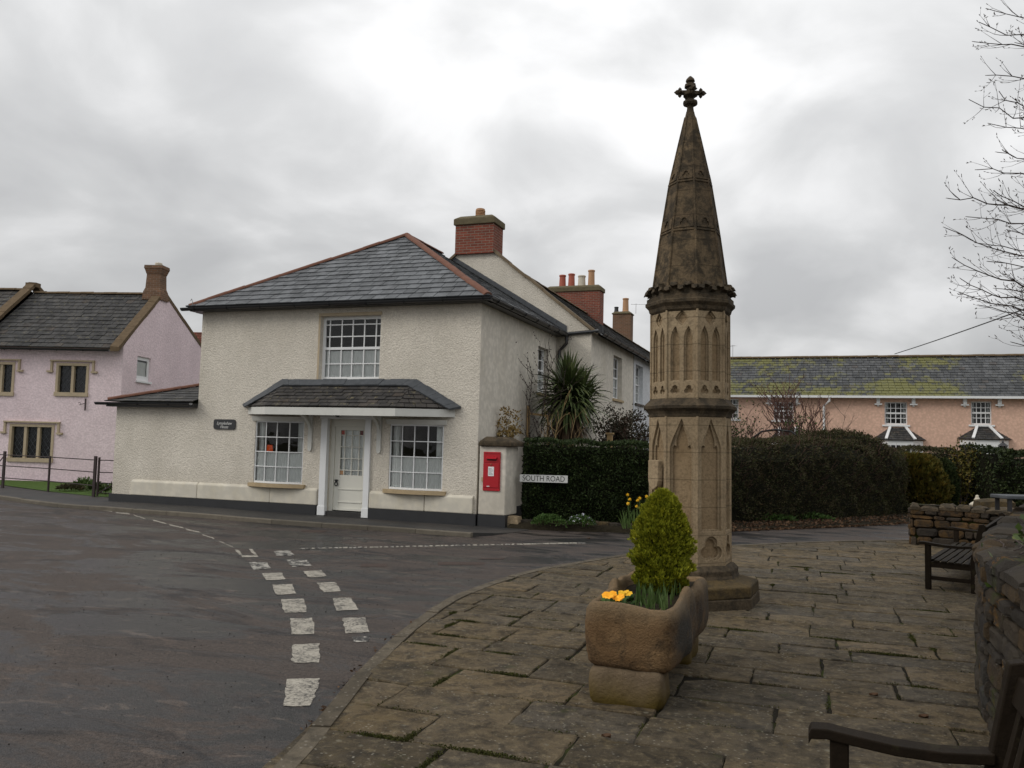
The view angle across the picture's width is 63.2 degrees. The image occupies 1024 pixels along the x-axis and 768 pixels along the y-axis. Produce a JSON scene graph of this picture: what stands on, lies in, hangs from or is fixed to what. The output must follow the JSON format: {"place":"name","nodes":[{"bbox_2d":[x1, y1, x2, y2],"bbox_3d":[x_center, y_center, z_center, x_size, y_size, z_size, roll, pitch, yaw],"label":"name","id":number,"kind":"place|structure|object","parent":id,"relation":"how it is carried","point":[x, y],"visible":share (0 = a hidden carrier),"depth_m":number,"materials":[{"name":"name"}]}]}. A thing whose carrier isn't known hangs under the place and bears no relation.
{"place":"outdoors","nodes":[
{"label":"outdoors","id":0,"kind":"place"},
{"bbox_2d":[0,480,111,496],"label":"front lawn","id":1,"kind":"structure","parent":0,"point":[39,485],"depth_m":24.21,"materials":[{"name":"green plant"}]},
{"bbox_2d":[55,482,86,490],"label":"border plant","id":2,"kind":"object","parent":1,"relation":"on","point":[71,486],"visible":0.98,"depth_m":22.75,"materials":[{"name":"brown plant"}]},
{"bbox_2d":[73,476,92,485],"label":"border plant","id":3,"kind":"object","parent":1,"relation":"on","point":[88,480],"visible":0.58,"depth_m":23.43,"materials":[{"name":"green plant"}]},
{"bbox_2d":[86,481,107,491],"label":"border plant","id":4,"kind":"object","parent":1,"relation":"on","point":[88,488],"visible":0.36,"depth_m":22.36,"materials":[{"name":"green plant"}]},
{"bbox_2d":[99,481,111,493],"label":"border plant","id":5,"kind":"object","parent":1,"relation":"on","point":[104,486],"visible":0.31,"depth_m":22.01,"materials":[{"name":"green plant"}]},
{"bbox_2d":[194,332,201,341],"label":"red roofed house","id":6,"kind":"structure","parent":0,"point":[198,335],"depth_m":47.09,"materials":[{"name":"ceramic"}]},
{"bbox_2d":[0,485,528,536],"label":"pavement","id":7,"kind":"structure","parent":0,"point":[76,499],"depth_m":17.90,"materials":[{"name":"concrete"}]},
{"bbox_2d":[477,437,523,527],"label":"post box pillar","id":8,"kind":"structure","parent":7,"relation":"on","point":[496,508],"depth_m":16.91,"materials":[{"name":"white paint"}]},
{"bbox_2d":[481,452,500,490],"bbox_3d":[-0.429,1.775,16.912,0.400,0.790,0.135,0,-4,19],"label":"post box","id":9,"kind":"object","parent":8,"relation":"attached to","point":[490,478],"visible":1,"depth_m":16.88,"materials":[{"name":"red metal"}]},
{"bbox_2d":[483,463,498,487],"bbox_3d":[-0.420,1.856,16.884,0.325,0.485,0.014,0,-4,19],"label":"door","id":10,"kind":"structure","parent":9,"relation":"in","point":[491,481],"depth_m":16.87,"materials":[{"name":"red metal"}]},
{"bbox_2d":[267,445,272,450],"bbox_3d":[-5.647,1.679,19.355,0.200,0.520,0.200,0,-4,19],"label":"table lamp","id":11,"kind":"object","parent":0,"point":[269,447],"visible":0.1,"depth_m":19.31,"materials":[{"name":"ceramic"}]},
{"bbox_2d":[0,485,908,767],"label":"road","id":12,"kind":"structure","parent":0,"point":[72,697],"depth_m":7.98,"materials":[{"name":"grey asphalt"}]},
{"bbox_2d":[0,451,97,496],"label":"estate fence","id":13,"kind":"object","parent":12,"relation":"on","point":[49,468],"visible":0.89,"depth_m":22.56,"materials":[{"name":"metal"}]},
{"bbox_2d":[0,495,472,536],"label":"pavement kerb","id":14,"kind":"structure","parent":12,"relation":"on","point":[278,521],"depth_m":16.74,"materials":[{"name":"concrete"}]},
{"bbox_2d":[6,536,558,764],"bbox_3d":[-2.735,2.297,9.073,6.802,0.026,10.394,0,-4,19],"label":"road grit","id":15,"kind":"object","parent":12,"relation":"on","point":[230,621],"visible":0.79,"depth_m":8.31,"materials":[{"name":"grey gravel"}]},
{"bbox_2d":[94,233,568,525],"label":"cream house","id":16,"kind":"structure","parent":12,"relation":"on","point":[381,380],"depth_m":18.58,"materials":[{"name":"beige paint"}]},
{"bbox_2d":[96,457,113,495],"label":"iron gate","id":17,"kind":"structure","parent":16,"relation":"attached to","point":[98,477],"depth_m":21.18,"materials":[{"name":"metal"}]},
{"bbox_2d":[213,419,235,429],"bbox_3d":[-6.629,0.930,19.189,0.600,0.230,0.036,0,-4,19],"label":"name plaque","id":18,"kind":"object","parent":16,"relation":"attached to","point":[224,424],"visible":1,"depth_m":19.17,"materials":[{"name":"metal"}]},
{"bbox_2d":[247,416,305,488],"bbox_3d":[-5.246,1.521,18.647,1.470,1.575,0.370,0,-4,19],"label":"window","id":19,"kind":"structure","parent":16,"relation":"in","point":[275,469],"depth_m":18.59,"materials":[{"name":"white paint"}]},
{"bbox_2d":[316,311,381,378],"bbox_3d":[-3.551,-0.816,18.351,1.580,1.510,0.214,0,-4,19],"label":"window","id":20,"kind":"structure","parent":16,"relation":"in","point":[341,364],"depth_m":18.42,"materials":[{"name":"white paint"}]},
{"bbox_2d":[333,426,364,511],"bbox_3d":[-3.537,1.854,18.230,0.790,1.830,0.124,0,-4,19],"label":"door","id":21,"kind":"structure","parent":16,"relation":"in","point":[348,486],"depth_m":18.26,"materials":[{"name":"beige paint"}]},
{"bbox_2d":[382,419,446,495],"bbox_3d":[-2.036,1.533,17.512,1.440,1.555,0.370,0,-4,19],"label":"window","id":22,"kind":"structure","parent":16,"relation":"in","point":[412,475],"depth_m":17.47,"materials":[{"name":"white paint"}]},
{"bbox_2d":[496,405,523,437],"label":"dry shrub","id":23,"kind":"object","parent":16,"relation":"attached to","point":[508,433],"visible":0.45,"depth_m":18.10,"materials":[{"name":"brown plant"}]},
{"bbox_2d":[526,406,549,444],"bbox_3d":[0.606,1.788,19.850,0.564,2.536,0.060,0,-4,19],"label":"garden trellis","id":24,"kind":"object","parent":16,"relation":"attached to","point":[527,432],"visible":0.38,"depth_m":19.95,"materials":[{"name":"grey wood"}]},
{"bbox_2d":[537,348,546,396],"bbox_3d":[0.731,-0.309,21.354,0.264,1.245,1.020,0,-4,19],"label":"window","id":25,"kind":"structure","parent":16,"relation":"in","point":[542,351],"depth_m":21.67,"materials":[{"name":"white paint"}]},
{"bbox_2d":[110,511,576,705],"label":"road markings","id":26,"kind":"object","parent":12,"relation":"on","point":[300,691],"visible":0.98,"depth_m":7.76,"materials":[{"name":"paint"}]},
{"bbox_2d":[300,621,411,729],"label":"kerb litter","id":27,"kind":"object","parent":12,"relation":"on","point":[323,706],"visible":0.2,"depth_m":5.80,"materials":[{"name":"brown plant"}]},
{"bbox_2d":[301,530,503,566],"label":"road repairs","id":28,"kind":"structure","parent":12,"relation":"on","point":[439,563],"depth_m":11.75,"materials":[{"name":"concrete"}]},
{"bbox_2d":[249,542,585,641],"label":"worn road markings","id":29,"kind":"object","parent":12,"relation":"on","point":[292,563],"visible":1,"depth_m":11.36,"materials":[{"name":"paint"}]},
{"bbox_2d":[449,208,643,447],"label":"gabled house","id":30,"kind":"structure","parent":12,"relation":"on","point":[479,241],"depth_m":23.49,"materials":[{"name":"white paint"}]},
{"bbox_2d":[612,357,623,402],"bbox_3d":[3.145,-0.143,25.354,0.274,1.375,1.410,0,-4,19],"label":"window","id":31,"kind":"structure","parent":30,"relation":"in","point":[614,398],"depth_m":25.73,"materials":[{"name":"white paint"}]},
{"bbox_2d":[516,321,593,444],"bbox_3d":[0.853,0.494,19.321,2.113,3.883,1.279,0,-4,19],"label":"bare shrub","id":32,"kind":"object","parent":12,"relation":"on","point":[543,399],"visible":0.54,"depth_m":19.50,"materials":[{"name":"brown plant"}]},
{"bbox_2d":[538,388,588,446],"bbox_3d":[1.190,1.185,18.809,1.199,2.255,0.667,0,-4,19],"label":"pale shrub","id":33,"kind":"object","parent":12,"relation":"on","point":[561,420],"visible":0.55,"depth_m":18.80,"materials":[{"name":"plant"}]},
{"bbox_2d":[530,349,610,446],"bbox_3d":[1.402,1.139,20.112,2.174,4.114,2.050,0,-4,19],"label":"cabbage palm","id":34,"kind":"object","parent":12,"relation":"on","point":[581,392],"visible":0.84,"depth_m":19.92,"materials":[{"name":"green plant"}]},
{"bbox_2d":[273,540,908,767],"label":"paving kerb","id":35,"kind":"structure","parent":12,"relation":"on","point":[306,743],"depth_m":5.86,"materials":[{"name":"stone"}]},
{"bbox_2d":[606,433,613,447],"bbox_3d":[2.392,2.172,20.465,0.180,1.948,0.180,0,-4,19],"label":"garden post","id":36,"kind":"object","parent":12,"relation":"on","point":[610,436],"visible":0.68,"depth_m":20.47,"materials":[{"name":"brown wood"}]},
{"bbox_2d":[585,402,648,449],"bbox_3d":[2.812,1.702,21.608,1.934,2.508,1.879,-2,-5,43],"label":"dark shrub","id":37,"kind":"object","parent":12,"relation":"on","point":[621,425],"visible":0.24,"depth_m":21.58,"materials":[{"name":"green plant"}]},
{"bbox_2d":[507,511,908,532],"bbox_3d":[8.796,3.372,20.909,19.750,0.143,3.148,3,-4,-25],"label":"flower bed","id":38,"kind":"object","parent":12,"relation":"on","point":[574,527],"visible":0.27,"depth_m":16.83,"materials":[{"name":"soil"}]},
{"bbox_2d":[507,515,521,525],"bbox_3d":[-0.001,2.821,16.967,0.369,0.289,0.296,0,-4,19],"label":"edging stone","id":39,"kind":"object","parent":38,"relation":"on","point":[513,519],"visible":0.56,"depth_m":16.84,"materials":[{"name":"stone"}]},
{"bbox_2d":[519,474,567,482],"bbox_3d":[0.651,2.414,17.211,0.998,1.081,0.340,1,-4,5],"label":"street name sign","id":40,"kind":"object","parent":38,"relation":"on","point":[543,478],"visible":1,"depth_m":17.08,"materials":[{"name":"white metal"}]},
{"bbox_2d":[530,513,567,527],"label":"cushion plant","id":41,"kind":"object","parent":38,"relation":"on","point":[543,517],"visible":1,"depth_m":16.41,"materials":[{"name":"green plant"}]},
{"bbox_2d":[566,513,596,526],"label":"rock plant","id":42,"kind":"object","parent":38,"relation":"on","point":[583,518],"visible":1,"depth_m":16.47,"materials":[{"name":"green plant"}]},
{"bbox_2d":[520,436,648,523],"bbox_3d":[2.205,2.133,17.924,4.154,1.960,1.716,2,-4,-7],"label":"clipped hedge","id":43,"kind":"object","parent":38,"relation":"on","point":[601,483],"visible":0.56,"depth_m":17.28,"materials":[{"name":"green plant"}]},
{"bbox_2d":[597,521,610,524],"bbox_3d":[1.866,2.885,16.922,0.310,0.174,0.218,-1,-5,30],"label":"edging stone","id":44,"kind":"object","parent":38,"relation":"on","point":[603,523],"visible":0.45,"depth_m":16.84,"materials":[{"name":"stone"}]},
{"bbox_2d":[609,522,620,525],"bbox_3d":[2.067,2.886,16.844,0.259,0.163,0.191,-1,-5,28],"label":"edging stone","id":45,"kind":"object","parent":38,"relation":"on","point":[614,524],"visible":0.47,"depth_m":16.77,"materials":[{"name":"grey stone"}]},
{"bbox_2d":[617,493,647,528],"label":"daffodils","id":46,"kind":"object","parent":38,"relation":"on","point":[625,520],"visible":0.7,"depth_m":16.55,"materials":[{"name":"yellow plant"}]},
{"bbox_2d":[756,512,797,520],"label":"ground cover","id":47,"kind":"object","parent":38,"relation":"on","point":[790,517],"visible":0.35,"depth_m":18.75,"materials":[{"name":"green plant"}]},
{"bbox_2d":[796,511,834,520],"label":"verge plant","id":48,"kind":"object","parent":38,"relation":"on","point":[822,515],"visible":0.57,"depth_m":19.30,"materials":[{"name":"green plant"}]},
{"bbox_2d":[731,433,910,521],"bbox_3d":[7.199,2.310,20.606,7.698,2.235,2.229,4,-5,-35],"label":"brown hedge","id":49,"kind":"object","parent":38,"relation":"on","point":[841,480],"visible":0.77,"depth_m":19.67,"materials":[{"name":"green plant"}]},
{"bbox_2d":[732,513,909,531],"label":"leaf litter","id":50,"kind":"object","parent":38,"relation":"on","point":[893,517],"visible":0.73,"depth_m":18.66,"materials":[{"name":"brown plant"}]},
{"bbox_2d":[788,426,899,481],"bbox_3d":[8.616,2.296,22.188,3.231,2.356,1.713,0,-4,19],"label":"overgrown shrub","id":51,"kind":"object","parent":38,"relation":"on","point":[865,439],"visible":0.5,"depth_m":21.73,"materials":[{"name":"green plant"}]},
{"bbox_2d":[890,443,960,472],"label":"back hedge","id":52,"kind":"object","parent":38,"relation":"on","point":[940,452],"visible":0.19,"depth_m":24.77,"materials":[{"name":"green plant"}]},
{"bbox_2d":[896,451,955,511],"bbox_3d":[11.235,2.762,23.155,1.989,1.815,1.951,0,-4,19],"label":"conifer","id":53,"kind":"object","parent":38,"relation":"on","point":[929,483],"visible":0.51,"depth_m":22.49,"materials":[{"name":"green plant"}]},
{"bbox_2d":[936,457,960,505],"bbox_3d":[12.472,2.933,24.096,0.970,1.667,0.998,0,-4,19],"label":"dark conifer","id":54,"kind":"object","parent":38,"relation":"on","point":[949,468],"visible":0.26,"depth_m":23.82,"materials":[{"name":"green plant"}]},
{"bbox_2d":[941,434,980,504],"bbox_3d":[13.091,2.579,24.199,1.448,2.218,1.251,0,-4,19],"label":"yellow green shrub","id":55,"kind":"object","parent":38,"relation":"on","point":[964,474],"visible":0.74,"depth_m":24.04,"materials":[{"name":"plant"}]},
{"bbox_2d":[731,399,756,445],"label":"green shrub","id":56,"kind":"object","parent":12,"relation":"on","point":[736,429],"visible":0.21,"depth_m":28.06,"materials":[{"name":"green plant"}]},
{"bbox_2d":[752,429,796,438],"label":"garden arch","id":57,"kind":"structure","parent":12,"relation":"on","point":[754,436],"depth_m":29.57,"materials":[{"name":"black metal"}]},
{"bbox_2d":[732,400,807,446],"bbox_3d":[9.016,2.261,29.641,2.860,3.432,1.562,0,-4,19],"label":"climbing rose","id":58,"kind":"object","parent":57,"relation":"attached to","point":[756,430],"visible":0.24,"depth_m":29.64,"materials":[{"name":"brown plant"}]},
{"bbox_2d":[784,415,816,435],"bbox_3d":[10.557,2.590,30.182,1.544,2.945,1.139,1,-4,1],"label":"ivy stump","id":59,"kind":"object","parent":12,"relation":"on","point":[785,421],"visible":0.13,"depth_m":30.13,"materials":[{"name":"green plant"}]},
{"bbox_2d":[815,398,858,431],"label":"thin shrub","id":60,"kind":"object","parent":12,"relation":"on","point":[829,422],"visible":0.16,"depth_m":28.57,"materials":[{"name":"brown plant"}]},
{"bbox_2d":[908,502,1013,544],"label":"stone wall","id":61,"kind":"structure","parent":12,"relation":"on","point":[930,522],"depth_m":14.80,"materials":[{"name":"stone"}]},
{"bbox_2d":[972,498,1015,507],"bbox_3d":[8.740,2.491,15.081,0.682,0.834,0.554,0,-4,16],"label":"rounded stone","id":62,"kind":"object","parent":61,"relation":"on","point":[988,502],"visible":0.15,"depth_m":14.93,"materials":[{"name":"grey stone"}]},
{"bbox_2d":[941,0,1023,345],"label":"bare tree","id":63,"kind":"object","parent":12,"relation":"on","point":[1004,204],"visible":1,"depth_m":11.30,"materials":[{"name":"grey plant"}]},
{"bbox_2d":[972,504,1023,766],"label":"stone wall","id":64,"kind":"structure","parent":12,"relation":"on","point":[998,625],"depth_m":4.94,"materials":[{"name":"stone"}]},
{"bbox_2d":[978,514,1023,586],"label":"ivy","id":65,"kind":"object","parent":64,"relation":"on","point":[1018,535],"visible":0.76,"depth_m":5.44,"materials":[{"name":"green plant"}]},
{"bbox_2d":[990,494,1023,511],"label":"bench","id":66,"kind":"object","parent":64,"relation":"on","point":[1008,497],"visible":1,"depth_m":9.00,"materials":[{"name":"black metal"}]},
{"bbox_2d":[0,0,1023,358],"label":"sky","id":67,"kind":"structure","parent":0,"point":[226,145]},
{"bbox_2d":[262,541,1013,767],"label":"flagstone paving","id":68,"kind":"structure","parent":0,"point":[678,731],"depth_m":5.90,"materials":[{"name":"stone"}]},
{"bbox_2d":[601,733,610,737],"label":"fallen leaf","id":69,"kind":"object","parent":68,"relation":"on","point":[608,735],"visible":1,"depth_m":4.70,"materials":[{"name":"brown plant"}]},
{"bbox_2d":[585,570,708,711],"bbox_3d":[1.016,1.779,6.030,0.648,0.693,1.699,0,-4,21],"label":"stone trough","id":70,"kind":"object","parent":68,"relation":"on","point":[636,654],"visible":0.92,"depth_m":5.29,"materials":[{"name":"stone"}]},
{"bbox_2d":[600,591,626,603],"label":"primula","id":71,"kind":"object","parent":70,"relation":"on","point":[611,596],"visible":0.72,"depth_m":5.48,"materials":[{"name":"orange plant"}]},
{"bbox_2d":[616,590,642,604],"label":"primula","id":72,"kind":"object","parent":70,"relation":"on","point":[628,594],"visible":0.65,"depth_m":5.62,"materials":[{"name":"yellow plant"}]},
{"bbox_2d":[635,579,680,610],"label":"bulb shoots","id":73,"kind":"object","parent":70,"relation":"in","point":[662,601],"visible":0.92,"depth_m":5.62,"materials":[{"name":"green plant"}]},
{"bbox_2d":[626,487,697,592],"bbox_3d":[1.122,1.191,6.200,0.520,0.847,0.513,2,-4,-5],"label":"golden conifer","id":74,"kind":"object","parent":70,"relation":"in","point":[664,542],"visible":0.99,"depth_m":6.06,"materials":[{"name":"green plant"}]},
{"bbox_2d":[324,557,982,767],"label":"joint moss","id":75,"kind":"object","parent":68,"relation":"on","point":[406,738],"visible":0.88,"depth_m":6.01,"materials":[{"name":"green plant"}]},
{"bbox_2d":[643,76,759,611],"bbox_3d":[1.997,-0.577,9.327,1.448,5.915,1.448,-1,-4,19],"label":"stone cross","id":76,"kind":"object","parent":68,"relation":"on","point":[690,408],"visible":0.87,"depth_m":8.97,"materials":[{"name":"stone"}]},
{"bbox_2d":[808,659,1023,767],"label":"park bench","id":77,"kind":"object","parent":68,"relation":"on","point":[1000,750],"visible":1,"depth_m":2.92,"materials":[{"name":"brown wood"}]},
{"bbox_2d":[919,714,927,717],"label":"fallen leaf","id":78,"kind":"object","parent":68,"relation":"on","point":[924,715],"visible":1,"depth_m":5.19,"materials":[{"name":"brown plant"}]},
{"bbox_2d":[918,513,1004,593],"bbox_3d":[6.019,2.169,11.046,0.736,0.822,2.624,-1,-5,35],"label":"park bench","id":79,"kind":"object","parent":68,"relation":"on","point":[958,557],"visible":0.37,"depth_m":10.11,"materials":[{"name":"brown wood"}]},
{"bbox_2d":[895,309,1023,353],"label":"overhead cable","id":80,"kind":"object","parent":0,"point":[960,331],"visible":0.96,"depth_m":24.13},
{"label":"ground","id":81,"kind":"structure","parent":0,"visible":0},
{"bbox_2d":[0,262,200,482],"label":"pink house","id":82,"kind":"structure","parent":81,"relation":"on","point":[68,359],"depth_m":27.87,"materials":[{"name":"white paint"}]},
{"bbox_2d":[0,359,23,395],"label":"window","id":83,"kind":"structure","parent":82,"relation":"in","point":[7,369],"depth_m":27.92,"materials":[{"name":"beige stone"}]},
{"bbox_2d":[0,420,62,462],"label":"window","id":84,"kind":"structure","parent":82,"relation":"in","point":[24,439],"depth_m":27.74,"materials":[{"name":"beige stone"}]},
{"bbox_2d":[46,360,97,396],"bbox_3d":[-14.667,-0.190,27.783,1.729,1.208,0.210,1,-4,3],"label":"window","id":85,"kind":"structure","parent":82,"relation":"in","point":[72,379],"depth_m":27.80,"materials":[{"name":"beige stone"}]},
{"bbox_2d":[135,356,151,383],"bbox_3d":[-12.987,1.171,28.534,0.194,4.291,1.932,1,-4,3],"label":"window","id":86,"kind":"structure","parent":82,"relation":"in","point":[141,377],"depth_m":29.19,"materials":[{"name":"white paint"}]},
{"bbox_2d":[538,283,649,449],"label":"white house","id":87,"kind":"structure","parent":81,"relation":"on","point":[641,383],"depth_m":29.65,"materials":[{"name":"paint"}]},
{"bbox_2d":[635,366,644,406],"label":"window","id":88,"kind":"structure","parent":87,"relation":"in","point":[637,380],"depth_m":29.15,"materials":[{"name":"white paint"}]},
{"bbox_2d":[749,363,830,443],"bbox_3d":[10.595,1.656,31.726,3.183,5.021,2.363,0,-4,19],"label":"bare red tree","id":89,"kind":"object","parent":81,"relation":"on","point":[787,411],"visible":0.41,"depth_m":31.56,"materials":[{"name":"brown plant"}]},
{"bbox_2d":[731,354,1023,458],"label":"peach cottages","id":90,"kind":"structure","parent":81,"relation":"on","point":[947,400],"depth_m":37.15,"materials":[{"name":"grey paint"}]},
{"bbox_2d":[731,399,740,420],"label":"window","id":91,"kind":"structure","parent":90,"relation":"in","point":[736,403],"depth_m":38.88,"materials":[{"name":"white paint"}]},
{"bbox_2d":[771,402,793,421],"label":"window","id":92,"kind":"structure","parent":90,"relation":"in","point":[783,410],"depth_m":38.13,"materials":[{"name":"white paint"}]},
{"bbox_2d":[882,402,909,426],"bbox_3d":[16.869,1.333,36.574,1.115,1.074,0.305,0,-4,19],"label":"window","id":93,"kind":"structure","parent":90,"relation":"in","point":[904,424],"depth_m":36.57,"materials":[{"name":"white paint"}]},
{"bbox_2d":[969,401,994,426],"bbox_3d":[19.996,1.281,35.474,0.982,1.073,0.305,0,-4,19],"label":"window","id":94,"kind":"structure","parent":90,"relation":"in","point":[985,424],"depth_m":35.49,"materials":[{"name":"white paint"}]},
{"bbox_2d":[949,442,1023,506],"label":"dark hedge","id":95,"kind":"object","parent":81,"relation":"on","point":[1001,470],"visible":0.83,"depth_m":23.65,"materials":[{"name":"green plant"}]},
{"bbox_2d":[998,441,1007,448],"bbox_3d":[17.032,3.032,28.840,0.338,2.144,0.293,0,-4,19],"label":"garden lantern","id":96,"kind":"object","parent":81,"relation":"on","point":[1000,445],"visible":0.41,"depth_m":28.84,"materials":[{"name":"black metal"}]}
]}

